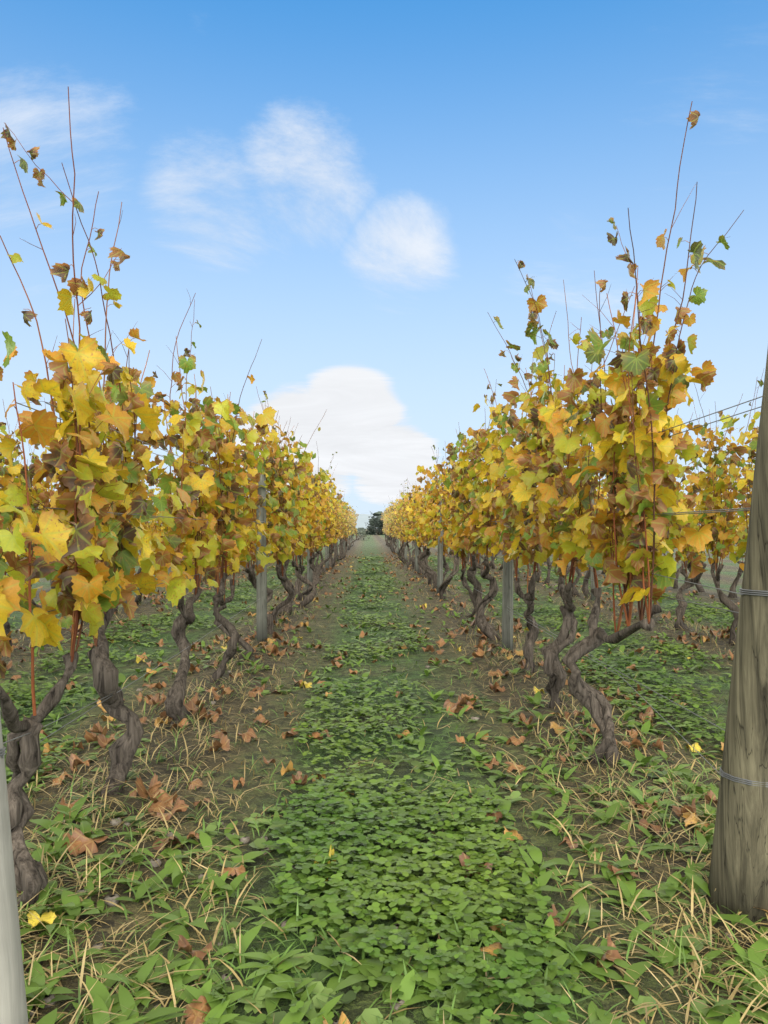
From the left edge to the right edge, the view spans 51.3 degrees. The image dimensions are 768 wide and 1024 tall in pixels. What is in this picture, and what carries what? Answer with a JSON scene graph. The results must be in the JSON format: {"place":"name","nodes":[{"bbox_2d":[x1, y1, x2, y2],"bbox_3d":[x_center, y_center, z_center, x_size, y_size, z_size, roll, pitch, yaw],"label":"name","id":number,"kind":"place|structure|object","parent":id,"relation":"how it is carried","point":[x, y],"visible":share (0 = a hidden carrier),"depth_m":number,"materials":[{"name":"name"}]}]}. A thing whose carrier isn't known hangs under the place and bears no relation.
{"place":"outdoors","nodes":[
{"label":"outdoors","id":0,"kind":"place"},
{"bbox_2d":[7,514,748,528],"bbox_3d":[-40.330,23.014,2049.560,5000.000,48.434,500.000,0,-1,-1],"label":"distant hill","id":1,"kind":"structure","parent":0,"point":[362,520],"depth_m":1977.11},
{"bbox_2d":[0,529,767,1023],"bbox_3d":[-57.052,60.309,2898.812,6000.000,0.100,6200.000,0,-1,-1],"label":"ground","id":2,"kind":"structure","parent":0,"point":[270,745],"depth_m":4.48,"materials":[{"name":"brown soil"}]},
{"bbox_2d":[0,714,27,1023],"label":"end post","id":3,"kind":"object","parent":2,"relation":"on","point":[13,1006],"visible":1,"depth_m":1.65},
{"bbox_2d":[0,453,198,588],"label":"vine","id":4,"kind":"object","parent":2,"relation":"on","point":[8,466],"depth_m":15.51,"materials":[{"name":"plant"}]},
{"bbox_2d":[0,398,246,574],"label":"vine shoots","id":5,"kind":"object","parent":2,"relation":"on","point":[50,484],"visible":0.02,"depth_m":8.44,"materials":[{"name":"brown plant"}]},
{"bbox_2d":[0,422,292,646],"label":"vine","id":6,"kind":"object","parent":2,"relation":"on","point":[10,473],"depth_m":8.23,"materials":[{"name":"yellow plant"}]},
{"bbox_2d":[0,87,356,715],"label":"vine shoots","id":7,"kind":"object","parent":2,"relation":"on","point":[76,618],"visible":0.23,"depth_m":3.48,"materials":[{"name":"plant"}]},
{"bbox_2d":[0,123,358,906],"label":"vine","id":8,"kind":"object","parent":2,"relation":"on","point":[88,593],"depth_m":3.68,"materials":[{"name":"yellow plant"}]},
{"bbox_2d":[123,472,597,653],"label":"trellis posts","id":9,"kind":"object","parent":2,"relation":"on","point":[261,611],"visible":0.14,"depth_m":8.53,"materials":[{"name":"grey wood"}]},
{"bbox_2d":[353,526,372,540],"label":"bush","id":10,"kind":"object","parent":2,"relation":"on","point":[361,533],"depth_m":81.92,"materials":[{"name":"plant"}]},
{"bbox_2d":[362,513,384,534],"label":"tree","id":11,"kind":"object","parent":2,"relation":"on","point":[380,525],"depth_m":149.39,"materials":[{"name":"green plant"}]},
{"bbox_2d":[16,649,733,1023],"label":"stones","id":12,"kind":"object","parent":2,"relation":"on","point":[154,865],"visible":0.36,"depth_m":2.65,"materials":[{"name":"grey stone"}]},
{"bbox_2d":[0,556,767,1023],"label":"ground cover plants","id":13,"kind":"object","parent":2,"relation":"on","point":[366,876],"visible":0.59,"depth_m":2.76,"materials":[{"name":"green plant"}]},
{"bbox_2d":[0,552,767,1023],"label":"fallen leaves","id":14,"kind":"object","parent":2,"relation":"on","point":[78,838],"visible":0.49,"depth_m":4.71,"materials":[{"name":"brown plant"}]},
{"bbox_2d":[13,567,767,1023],"bbox_3d":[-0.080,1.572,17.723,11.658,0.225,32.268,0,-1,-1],"label":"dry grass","id":15,"kind":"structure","parent":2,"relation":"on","point":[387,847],"depth_m":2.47,"materials":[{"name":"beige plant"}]},
{"bbox_2d":[353,511,734,534],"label":"treeline","id":16,"kind":"object","parent":2,"relation":"on","point":[380,516],"visible":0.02,"depth_m":152.97,"materials":[{"name":"green plant"}]},
{"bbox_2d":[380,110,729,764],"bbox_3d":[0.776,0.390,30.409,1.167,3.138,54.303,0,-1,-1],"label":"vine","id":17,"kind":"object","parent":2,"relation":"on","point":[528,470],"depth_m":4.43,"materials":[{"name":"yellow plant"}]},
{"bbox_2d":[384,101,743,631],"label":"vine shoots","id":18,"kind":"object","parent":2,"relation":"on","point":[641,611],"visible":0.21,"depth_m":3.86,"materials":[{"name":"plant"}]},
{"bbox_2d":[449,379,763,645],"bbox_3d":[3.378,0.231,22.597,1.048,3.127,39.802,0,-1,-1],"label":"vine","id":19,"kind":"object","parent":2,"relation":"on","point":[707,498],"depth_m":8.48,"materials":[{"name":"yellow plant"}]},
{"bbox_2d":[502,460,754,597],"bbox_3d":[5.845,0.394,22.668,1.068,2.798,38.944,0,-1,-1],"label":"vine","id":20,"kind":"object","parent":2,"relation":"on","point":[686,482],"depth_m":13.88,"materials":[{"name":"yellow plant"}]},
{"bbox_2d":[502,370,763,578],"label":"vine shoots","id":21,"kind":"object","parent":2,"relation":"on","point":[713,548],"visible":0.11,"depth_m":8.50,"materials":[{"name":"brown plant"}]},
{"bbox_2d":[605,456,751,562],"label":"leaves","id":22,"kind":"object","parent":2,"relation":"on","point":[734,517],"visible":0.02,"depth_m":13.65,"materials":[{"name":"yellow plant"}]},
{"bbox_2d":[707,350,767,921],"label":"end post","id":23,"kind":"object","parent":2,"relation":"on","point":[738,876],"visible":0.91,"depth_m":2.42,"materials":[{"name":"brown wood"}]},
{"bbox_2d":[0,396,767,786],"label":"trellis wires","id":24,"kind":"object","parent":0,"point":[746,592],"visible":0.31,"depth_m":3.16,"materials":[{"name":"grey metal"}]},
{"bbox_2d":[0,0,767,521],"label":"sky","id":25,"kind":"structure","parent":0,"point":[351,189],"materials":[{"name":"blue"}]}
]}

